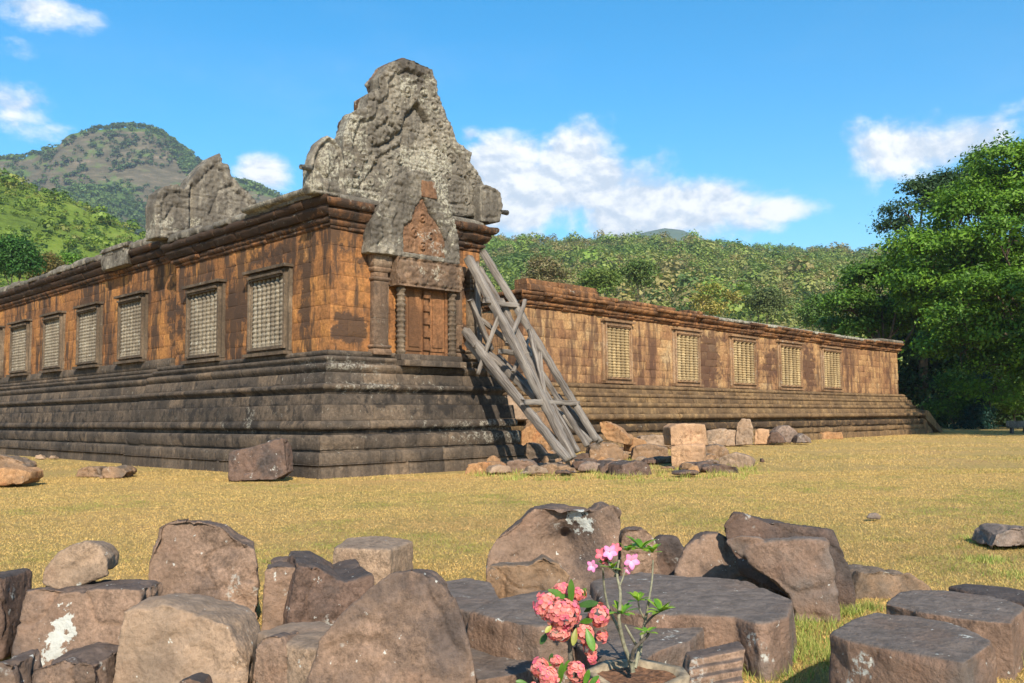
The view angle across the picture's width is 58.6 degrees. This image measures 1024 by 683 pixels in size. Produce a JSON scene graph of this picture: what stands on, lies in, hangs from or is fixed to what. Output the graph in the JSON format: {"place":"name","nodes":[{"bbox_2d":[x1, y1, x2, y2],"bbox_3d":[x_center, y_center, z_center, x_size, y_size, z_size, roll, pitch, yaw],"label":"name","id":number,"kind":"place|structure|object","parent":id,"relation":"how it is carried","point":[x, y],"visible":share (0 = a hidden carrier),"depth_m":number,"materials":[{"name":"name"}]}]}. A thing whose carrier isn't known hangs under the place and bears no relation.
{"place":"outdoors","nodes":[
{"label":"outdoors","id":0,"kind":"place"},
{"bbox_2d":[0,182,141,286],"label":"hill","id":1,"kind":"structure","parent":0,"point":[16,221],"depth_m":331.88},
{"bbox_2d":[0,231,50,284],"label":"hillside tree","id":2,"kind":"object","parent":1,"relation":"on","point":[17,255],"visible":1,"depth_m":130.24,"materials":[{"name":"green plant"}]},
{"bbox_2d":[21,250,68,279],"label":"hillside tree","id":3,"kind":"object","parent":1,"relation":"on","point":[54,263],"visible":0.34,"depth_m":140.25,"materials":[{"name":"green plant"}]},
{"bbox_2d":[53,250,83,264],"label":"hillside tree","id":4,"kind":"object","parent":1,"relation":"on","point":[70,258],"visible":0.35,"depth_m":150.38,"materials":[{"name":"green plant"}]},
{"bbox_2d":[0,168,145,286],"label":"scrub","id":5,"kind":"object","parent":1,"relation":"on","point":[9,179],"visible":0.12,"depth_m":340.39,"materials":[{"name":"green plant"}]},
{"bbox_2d":[0,128,273,235],"bbox_3d":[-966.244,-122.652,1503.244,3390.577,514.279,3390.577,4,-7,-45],"label":"mountain","id":6,"kind":"structure","parent":0,"point":[141,174],"depth_m":1513.47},
{"bbox_2d":[0,121,282,234],"bbox_3d":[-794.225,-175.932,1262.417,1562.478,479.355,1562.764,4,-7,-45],"label":"mountain woods","id":7,"kind":"object","parent":6,"relation":"on","point":[189,157],"visible":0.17,"depth_m":1514.55,"materials":[{"name":"green plant"}]},
{"bbox_2d":[0,424,1023,682],"bbox_3d":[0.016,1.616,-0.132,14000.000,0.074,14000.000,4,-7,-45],"label":"ground","id":8,"kind":"structure","parent":0,"point":[960,460],"depth_m":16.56,"materials":[{"name":"plant"}]},
{"bbox_2d":[0,568,31,660],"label":"stone block","id":9,"kind":"object","parent":8,"relation":"on","point":[15,585],"depth_m":6.12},
{"bbox_2d":[0,649,42,682],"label":"stone","id":10,"kind":"object","parent":8,"relation":"on","point":[20,667],"visible":0.93,"depth_m":5.24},
{"bbox_2d":[0,467,43,485],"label":"stone","id":11,"kind":"object","parent":8,"relation":"on","point":[16,475],"visible":1,"depth_m":22.33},
{"bbox_2d":[0,454,36,466],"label":"stone slab","id":12,"kind":"object","parent":11,"relation":"on","point":[11,461],"depth_m":23.07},
{"bbox_2d":[31,642,117,682],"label":"stone","id":13,"kind":"object","parent":8,"relation":"on","point":[94,662],"visible":0.79,"depth_m":5.33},
{"bbox_2d":[11,579,162,666],"bbox_3d":[-2.767,1.865,5.966,0.840,0.559,0.438,-1,-5,3],"label":"stone block","id":14,"kind":"object","parent":8,"relation":"on","point":[55,623],"depth_m":5.81,"materials":[{"name":"stone"}]},
{"bbox_2d":[42,540,118,588],"bbox_3d":[-2.884,1.500,6.184,0.435,0.336,0.354,-1,-5,1],"label":"boulder","id":15,"kind":"object","parent":14,"relation":"on","point":[82,563],"visible":0.94,"depth_m":6.02,"materials":[{"name":"beige stone"}]},
{"bbox_2d":[75,466,106,476],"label":"stone","id":16,"kind":"object","parent":8,"relation":"on","point":[91,471],"visible":0.84,"depth_m":25.46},
{"bbox_2d":[99,465,136,478],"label":"stone","id":17,"kind":"object","parent":8,"relation":"on","point":[121,471],"visible":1,"depth_m":24.94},
{"bbox_2d":[113,593,260,682],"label":"boulder","id":18,"kind":"object","parent":8,"relation":"on","point":[174,638],"visible":0.94,"depth_m":5.42,"materials":[{"name":"beige stone"}]},
{"bbox_2d":[179,672,212,682],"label":"stone","id":19,"kind":"object","parent":8,"relation":"on","point":[200,677],"visible":1,"depth_m":4.90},
{"bbox_2d":[148,518,259,618],"bbox_3d":[-2.432,1.901,7.304,0.844,1.008,0.597,0,-5,-10],"label":"boulder","id":20,"kind":"object","parent":8,"relation":"on","point":[216,560],"visible":0.58,"depth_m":7.09,"materials":[{"name":"brown stone"}]},
{"bbox_2d":[228,438,293,481],"bbox_3d":[-6.436,3.042,23.529,1.662,1.102,0.773,-1,-5,9],"label":"stone slab","id":21,"kind":"object","parent":8,"relation":"on","point":[271,460],"depth_m":23.21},
{"bbox_2d":[0,58,524,478],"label":"temple","id":22,"kind":"structure","parent":8,"relation":"on","point":[322,318],"depth_m":28.45,"materials":[{"name":"stone"}]},
{"bbox_2d":[0,325,5,377],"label":"window","id":23,"kind":"structure","parent":22,"relation":"in","point":[2,328],"depth_m":47.92,"materials":[{"name":"stone"}]},
{"bbox_2d":[6,319,32,376],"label":"window","id":24,"kind":"structure","parent":22,"relation":"in","point":[20,355],"depth_m":45.56,"materials":[{"name":"stone"}]},
{"bbox_2d":[38,310,66,372],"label":"window","id":25,"kind":"structure","parent":22,"relation":"in","point":[53,341],"depth_m":42.24,"materials":[{"name":"stone"}]},
{"bbox_2d":[72,301,103,368],"bbox_3d":[-18.313,-0.230,39.398,0.399,2.761,2.677,4,-7,-45],"label":"window","id":26,"kind":"structure","parent":22,"relation":"in","point":[89,327],"depth_m":39.17,"materials":[{"name":"stone"}]},
{"bbox_2d":[113,290,148,364],"bbox_3d":[-15.129,-0.521,36.222,0.399,2.761,2.655,4,-7,-45],"label":"window","id":27,"kind":"structure","parent":22,"relation":"in","point":[132,325],"depth_m":36.01,"materials":[{"name":"stone"}]},
{"bbox_2d":[181,278,226,363],"bbox_3d":[-10.446,-0.633,30.869,0.390,2.701,2.667,4,-7,-45],"label":"window","id":28,"kind":"structure","parent":22,"relation":"in","point":[205,332],"depth_m":30.69,"materials":[{"name":"stone"}]},
{"bbox_2d":[242,263,293,357],"bbox_3d":[-7.488,-0.903,27.918,0.390,2.701,2.512,4,-7,-45],"label":"window","id":29,"kind":"structure","parent":22,"relation":"in","point":[270,288],"depth_m":27.75,"materials":[{"name":"stone"}]},
{"bbox_2d":[404,288,447,355],"bbox_3d":[-2.708,-0.555,28.013,1.800,2.080,0.360,4,-7,-45],"label":"false door","id":30,"kind":"structure","parent":22,"relation":"in","point":[426,328],"depth_m":27.92,"materials":[{"name":"stone"}]},
{"bbox_2d":[461,249,602,462],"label":"timber props","id":31,"kind":"object","parent":22,"relation":"attached to","point":[532,385],"visible":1,"depth_m":27.80,"materials":[{"name":"wood"}]},
{"bbox_2d":[253,630,298,682],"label":"stone","id":32,"kind":"object","parent":8,"relation":"on","point":[270,660],"visible":0.68,"depth_m":5.14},
{"bbox_2d":[261,556,295,630],"bbox_3d":[-1.793,2.009,7.072,0.265,0.605,0.645,0,-5,-11],"label":"stone block","id":33,"kind":"object","parent":8,"relation":"on","point":[279,570],"depth_m":6.80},
{"bbox_2d":[257,621,330,682],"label":"stone block","id":34,"kind":"object","parent":8,"relation":"on","point":[301,647],"depth_m":5.13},
{"bbox_2d":[282,551,374,624],"bbox_3d":[-1.432,1.957,6.970,0.677,0.639,0.901,1,-5,-19],"label":"stone block","id":35,"kind":"object","parent":8,"relation":"on","point":[322,589],"depth_m":6.62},
{"bbox_2d":[333,536,412,583],"bbox_3d":[-1.386,2.242,9.272,0.748,0.418,1.089,-1,-5,0],"label":"stone block","id":36,"kind":"object","parent":8,"relation":"on","point":[379,558],"depth_m":8.89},
{"bbox_2d":[306,569,475,682],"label":"boulder","id":37,"kind":"object","parent":8,"relation":"on","point":[407,626],"visible":1,"depth_m":4.96,"materials":[{"name":"brown stone"}]},
{"bbox_2d":[446,578,498,631],"bbox_3d":[-0.276,2.002,6.516,0.398,0.422,1.344,0,-5,-9],"label":"stone slab","id":38,"kind":"object","parent":8,"relation":"on","point":[470,595],"depth_m":6.50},
{"bbox_2d":[465,461,509,474],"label":"rubble stone","id":39,"kind":"object","parent":8,"relation":"on","point":[478,466],"visible":0.5,"depth_m":25.67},
{"bbox_2d":[486,464,511,473],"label":"rubble stone","id":40,"kind":"object","parent":8,"relation":"on","point":[495,468],"visible":0.91,"depth_m":25.30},
{"bbox_2d":[471,648,542,682],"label":"stone slab","id":41,"kind":"object","parent":8,"relation":"on","point":[489,668],"depth_m":5.23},
{"bbox_2d":[506,459,538,472],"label":"rubble stone","id":42,"kind":"object","parent":8,"relation":"on","point":[518,464],"visible":0.48,"depth_m":26.34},
{"bbox_2d":[486,554,569,598],"bbox_3d":[0.137,1.933,7.369,0.669,0.416,0.320,-1,-5,5],"label":"stone","id":43,"kind":"object","parent":8,"relation":"on","point":[541,572],"visible":0.66,"depth_m":7.24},
{"bbox_2d":[524,442,547,458],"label":"rubble stone","id":44,"kind":"object","parent":8,"relation":"on","point":[532,450],"visible":0.41,"depth_m":29.84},
{"bbox_2d":[524,464,547,473],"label":"rubble stone","id":45,"kind":"object","parent":8,"relation":"on","point":[532,469],"visible":0.97,"depth_m":24.71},
{"bbox_2d":[467,591,606,682],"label":"stone slab","id":46,"kind":"object","parent":8,"relation":"on","point":[512,627],"depth_m":5.54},
{"bbox_2d":[525,410,554,434],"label":"rubble stone","id":47,"kind":"object","parent":8,"relation":"on","point":[541,415],"visible":0.1,"depth_m":35.42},
{"bbox_2d":[514,249,580,283],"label":"hillside tree","id":48,"kind":"object","parent":8,"relation":"on","point":[541,273],"visible":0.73,"depth_m":150.37,"materials":[{"name":"green plant"}]},
{"bbox_2d":[537,463,569,474],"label":"rubble stone","id":49,"kind":"object","parent":8,"relation":"on","point":[552,467],"visible":0.41,"depth_m":25.32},
{"bbox_2d":[486,501,621,594],"bbox_3d":[0.351,1.853,8.031,1.184,0.855,0.466,0,-5,-4],"label":"carved stone","id":50,"kind":"object","parent":8,"relation":"on","point":[570,540],"visible":0.62,"depth_m":7.92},
{"bbox_2d":[516,653,599,682],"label":"flower bush","id":51,"kind":"object","parent":8,"relation":"on","point":[548,673],"visible":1,"depth_m":4.31,"materials":[{"name":"pink plant"}]},
{"bbox_2d":[532,579,609,682],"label":"flower bush","id":52,"kind":"object","parent":8,"relation":"on","point":[557,613],"visible":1,"depth_m":4.56,"materials":[{"name":"pink plant"}]},
{"bbox_2d":[578,461,599,471],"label":"rubble stone","id":53,"kind":"object","parent":8,"relation":"on","point":[587,465],"visible":0.88,"depth_m":25.95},
{"bbox_2d":[586,442,622,459],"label":"rubble stone","id":54,"kind":"object","parent":8,"relation":"on","point":[607,450],"visible":0.49,"depth_m":30.80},
{"bbox_2d":[594,460,615,473],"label":"rubble stone","id":55,"kind":"object","parent":8,"relation":"on","point":[603,466],"visible":0.36,"depth_m":25.81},
{"bbox_2d":[608,460,651,475],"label":"rubble stone","id":56,"kind":"object","parent":8,"relation":"on","point":[623,467],"visible":0.64,"depth_m":24.84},
{"bbox_2d":[623,437,646,451],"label":"rubble stone","id":57,"kind":"object","parent":8,"relation":"on","point":[636,442],"visible":0.41,"depth_m":33.80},
{"bbox_2d":[599,421,633,444],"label":"rubble stone","id":58,"kind":"object","parent":57,"relation":"on","point":[610,431],"visible":1,"depth_m":33.42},
{"bbox_2d":[585,658,689,682],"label":"planter","id":59,"kind":"object","parent":8,"relation":"on","point":[618,671],"visible":0.93,"depth_m":4.79,"materials":[{"name":"brown stone"}]},
{"bbox_2d":[587,536,674,672],"bbox_3d":[0.623,1.354,4.723,0.406,0.691,0.265,-3,-5,28],"label":"potted plant","id":60,"kind":"object","parent":59,"relation":"in","point":[605,554],"visible":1,"depth_m":4.71,"materials":[{"name":"green plant"}]},
{"bbox_2d":[615,526,660,576],"bbox_3d":[1.144,1.978,8.371,0.423,0.562,0.399,0,-5,-9],"label":"stone","id":61,"kind":"object","parent":8,"relation":"on","point":[645,558],"visible":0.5,"depth_m":8.20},
{"bbox_2d":[575,620,704,682],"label":"stone slab","id":62,"kind":"object","parent":8,"relation":"on","point":[672,646],"depth_m":5.41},
{"bbox_2d":[630,444,667,459],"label":"rubble stone","id":63,"kind":"object","parent":8,"relation":"on","point":[648,450],"visible":0.62,"depth_m":31.79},
{"bbox_2d":[654,534,683,574],"bbox_3d":[1.512,2.094,8.756,0.395,0.511,0.424,-1,-5,2],"label":"stone","id":64,"kind":"object","parent":8,"relation":"on","point":[671,547],"visible":0.27,"depth_m":8.56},
{"bbox_2d":[670,443,705,466],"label":"rubble stone","id":65,"kind":"object","parent":8,"relation":"on","point":[683,453],"visible":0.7,"depth_m":28.03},
{"bbox_2d":[663,423,707,445],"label":"rubble stone","id":66,"kind":"object","parent":65,"relation":"on","point":[682,433],"visible":0.86,"depth_m":28.36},
{"bbox_2d":[590,572,797,681],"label":"stone block","id":67,"kind":"object","parent":8,"relation":"on","point":[756,622],"depth_m":5.93,"materials":[{"name":"stone"}]},
{"bbox_2d":[482,278,943,451],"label":"temple","id":68,"kind":"structure","parent":8,"relation":"on","point":[634,369],"depth_m":49.52,"materials":[{"name":"brown stone"}]},
{"bbox_2d":[600,318,635,383],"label":"window","id":69,"kind":"structure","parent":68,"relation":"in","point":[616,335],"depth_m":44.77,"materials":[{"name":"beige stone"}]},
{"bbox_2d":[671,327,703,386],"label":"window","id":70,"kind":"structure","parent":68,"relation":"in","point":[685,343],"depth_m":48.96,"materials":[{"name":"beige stone"}]},
{"bbox_2d":[728,334,759,388],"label":"window","id":71,"kind":"structure","parent":68,"relation":"in","point":[742,349],"depth_m":53.03,"materials":[{"name":"beige stone"}]},
{"bbox_2d":[776,340,805,390],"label":"window","id":72,"kind":"structure","parent":68,"relation":"in","point":[789,354],"depth_m":56.94,"materials":[{"name":"beige stone"}]},
{"bbox_2d":[819,345,844,391],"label":"window","id":73,"kind":"structure","parent":68,"relation":"in","point":[830,357],"depth_m":60.86,"materials":[{"name":"beige stone"}]},
{"bbox_2d":[682,641,744,682],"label":"stone moulding","id":74,"kind":"object","parent":8,"relation":"on","point":[723,663],"visible":0.89,"depth_m":4.94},
{"bbox_2d":[687,280,745,316],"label":"hillside tree","id":75,"kind":"object","parent":8,"relation":"on","point":[715,307],"visible":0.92,"depth_m":150.62,"materials":[{"name":"green plant"}]},
{"bbox_2d":[706,444,728,460],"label":"rubble stone","id":76,"kind":"object","parent":8,"relation":"on","point":[718,450],"visible":0.48,"depth_m":31.75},
{"bbox_2d":[705,464,737,472],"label":"rubble stone","id":77,"kind":"object","parent":8,"relation":"on","point":[719,467],"visible":0.5,"depth_m":25.34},
{"bbox_2d":[706,428,736,445],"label":"rubble stone","id":78,"kind":"object","parent":8,"relation":"on","point":[723,436],"visible":0.74,"depth_m":44.73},
{"bbox_2d":[674,531,787,597],"bbox_3d":[1.891,1.962,7.876,0.982,0.644,0.523,-1,-5,10],"label":"stone","id":79,"kind":"object","parent":8,"relation":"on","point":[707,554],"visible":0.24,"depth_m":7.76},
{"bbox_2d":[719,452,754,466],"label":"rubble stone","id":80,"kind":"object","parent":8,"relation":"on","point":[740,459],"visible":0.61,"depth_m":27.81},
{"bbox_2d":[736,418,752,445],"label":"rubble stone","id":81,"kind":"object","parent":8,"relation":"on","point":[744,434],"visible":1,"depth_m":44.79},
{"bbox_2d":[754,428,770,444],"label":"rubble stone","id":82,"kind":"object","parent":8,"relation":"on","point":[762,436],"visible":0.97,"depth_m":46.73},
{"bbox_2d":[769,431,785,442],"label":"rubble stone","id":83,"kind":"object","parent":8,"relation":"on","point":[776,437],"visible":1,"depth_m":46.26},
{"bbox_2d":[726,536,840,623],"bbox_3d":[2.135,1.876,7.209,0.846,0.666,0.282,-2,-5,15],"label":"stone slab","id":84,"kind":"object","parent":8,"relation":"on","point":[800,572],"depth_m":7.11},
{"bbox_2d":[769,425,797,442],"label":"rubble stone","id":85,"kind":"object","parent":8,"relation":"on","point":[787,432],"visible":0.59,"depth_m":47.76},
{"bbox_2d":[724,511,857,612],"bbox_3d":[2.315,1.864,7.646,1.050,0.852,0.417,-1,-5,10],"label":"stone slab","id":86,"kind":"object","parent":8,"relation":"on","point":[736,524],"depth_m":7.55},
{"bbox_2d":[793,433,810,442],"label":"rubble stone","id":87,"kind":"object","parent":8,"relation":"on","point":[800,438],"visible":1,"depth_m":46.78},
{"bbox_2d":[790,289,841,331],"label":"hillside tree","id":88,"kind":"object","parent":8,"relation":"on","point":[807,312],"visible":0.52,"depth_m":150.15,"materials":[{"name":"green plant"}]},
{"bbox_2d":[820,431,842,438],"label":"rubble stone","id":89,"kind":"object","parent":8,"relation":"on","point":[832,435],"visible":0.59,"depth_m":56.68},
{"bbox_2d":[810,249,941,348],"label":"broadleaf tree","id":90,"kind":"object","parent":8,"relation":"on","point":[873,318],"visible":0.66,"depth_m":86.15,"materials":[{"name":"green plant"}]},
{"bbox_2d":[848,564,931,598],"bbox_3d":[3.309,2.204,8.202,0.730,0.365,0.530,0,-5,-5],"label":"stone","id":91,"kind":"object","parent":8,"relation":"on","point":[874,582],"visible":0.48,"depth_m":7.96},
{"bbox_2d":[829,613,996,682],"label":"stone block","id":92,"kind":"object","parent":8,"relation":"on","point":[878,648],"depth_m":4.64,"materials":[{"name":"stone"}]},
{"bbox_2d":[859,159,1001,409],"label":"broadleaf tree","id":93,"kind":"object","parent":8,"relation":"on","point":[930,183],"visible":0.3,"depth_m":92.61,"materials":[{"name":"green plant"}]},
{"bbox_2d":[868,129,1023,409],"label":"broadleaf tree","id":94,"kind":"object","parent":8,"relation":"on","point":[997,282],"visible":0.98,"depth_m":71.98,"materials":[{"name":"green plant"}]},
{"bbox_2d":[919,361,986,428],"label":"bush","id":95,"kind":"object","parent":8,"relation":"on","point":[951,406],"visible":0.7,"depth_m":85.40,"materials":[{"name":"green plant"}]},
{"bbox_2d":[885,323,1023,427],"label":"understory tree","id":96,"kind":"object","parent":8,"relation":"on","point":[909,382],"visible":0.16,"depth_m":92.04,"materials":[{"name":"green plant"}]},
{"bbox_2d":[886,590,1023,679],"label":"stone block","id":97,"kind":"object","parent":8,"relation":"on","point":[998,623],"depth_m":5.79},
{"bbox_2d":[948,372,1001,429],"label":"bush","id":98,"kind":"object","parent":8,"relation":"on","point":[978,416],"visible":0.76,"depth_m":83.15,"materials":[{"name":"green plant"}]},
{"bbox_2d":[949,584,1023,606],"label":"stone slab","id":99,"kind":"object","parent":8,"relation":"on","point":[1013,595],"depth_m":6.43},
{"bbox_2d":[972,523,1023,547],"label":"stone","id":100,"kind":"object","parent":8,"relation":"on","point":[993,534],"visible":1,"depth_m":10.61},
{"bbox_2d":[988,372,1023,428],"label":"bush","id":101,"kind":"object","parent":8,"relation":"on","point":[1006,408],"visible":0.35,"depth_m":83.42,"materials":[{"name":"green plant"}]},
{"bbox_2d":[1001,212,1023,255],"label":"broadleaf tree","id":102,"kind":"object","parent":8,"relation":"on","point":[1021,242],"visible":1,"depth_m":60.31,"materials":[{"name":"green plant"}]},
{"bbox_2d":[1006,421,1023,432],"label":"bench","id":103,"kind":"object","parent":8,"relation":"on","point":[1011,425],"visible":0.98,"depth_m":65.86,"materials":[{"name":"grey stone"}]},
{"bbox_2d":[0,0,1023,254],"label":"sky","id":104,"kind":"structure","parent":0,"point":[786,122],"materials":[{"name":"blue"}]},
{"bbox_2d":[28,430,1023,482],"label":"lawn grass","id":105,"kind":"structure","parent":0,"point":[756,454],"depth_m":31.28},
{"bbox_2d":[631,228,704,243],"bbox_3d":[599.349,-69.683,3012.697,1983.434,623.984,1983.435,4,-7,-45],"label":"mountain","id":106,"kind":"structure","parent":0,"point":[676,233],"depth_m":3023.63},
{"bbox_2d":[489,245,938,420],"bbox_3d":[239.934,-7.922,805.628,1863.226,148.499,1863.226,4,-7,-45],"label":"hill","id":107,"kind":"structure","parent":0,"point":[792,280],"depth_m":399.31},
{"bbox_2d":[575,264,627,294],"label":"hillside tree","id":108,"kind":"object","parent":107,"relation":"on","point":[596,278],"visible":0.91,"depth_m":165.19,"materials":[{"name":"green plant"}]},
{"bbox_2d":[614,255,662,301],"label":"hillside tree","id":109,"kind":"object","parent":107,"relation":"on","point":[637,270],"visible":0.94,"depth_m":175.65,"materials":[{"name":"green plant"}]},
{"bbox_2d":[479,229,1018,373],"bbox_3d":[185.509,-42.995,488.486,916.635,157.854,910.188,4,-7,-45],"label":"forest","id":110,"kind":"object","parent":107,"relation":"on","point":[763,264],"visible":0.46,"depth_m":470.61,"materials":[{"name":"green plant"}]},
{"bbox_2d":[737,283,794,324],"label":"hillside tree","id":111,"kind":"object","parent":107,"relation":"on","point":[767,299],"visible":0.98,"depth_m":159.88,"materials":[{"name":"green plant"}]},
{"bbox_2d":[464,458,1023,682],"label":"long grass","id":112,"kind":"structure","parent":0,"point":[849,611],"depth_m":7.30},
{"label":"rubble stone","id":113,"kind":"object","parent":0,"visible":0},
{"bbox_2d":[637,434,670,447],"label":"rubble stone","id":114,"kind":"object","parent":113,"relation":"on","point":[654,439],"visible":0.4,"depth_m":35.84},
{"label":"rubble stone","id":115,"kind":"object","parent":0,"visible":0},
{"bbox_2d":[521,424,549,450],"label":"rubble stone","id":116,"kind":"object","parent":115,"relation":"on","point":[530,433],"visible":0.47,"depth_m":33.84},
{"bbox_2d":[504,395,527,420],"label":"rubble stone","id":117,"kind":"object","parent":116,"relation":"on","point":[519,414],"visible":0.23,"depth_m":34.42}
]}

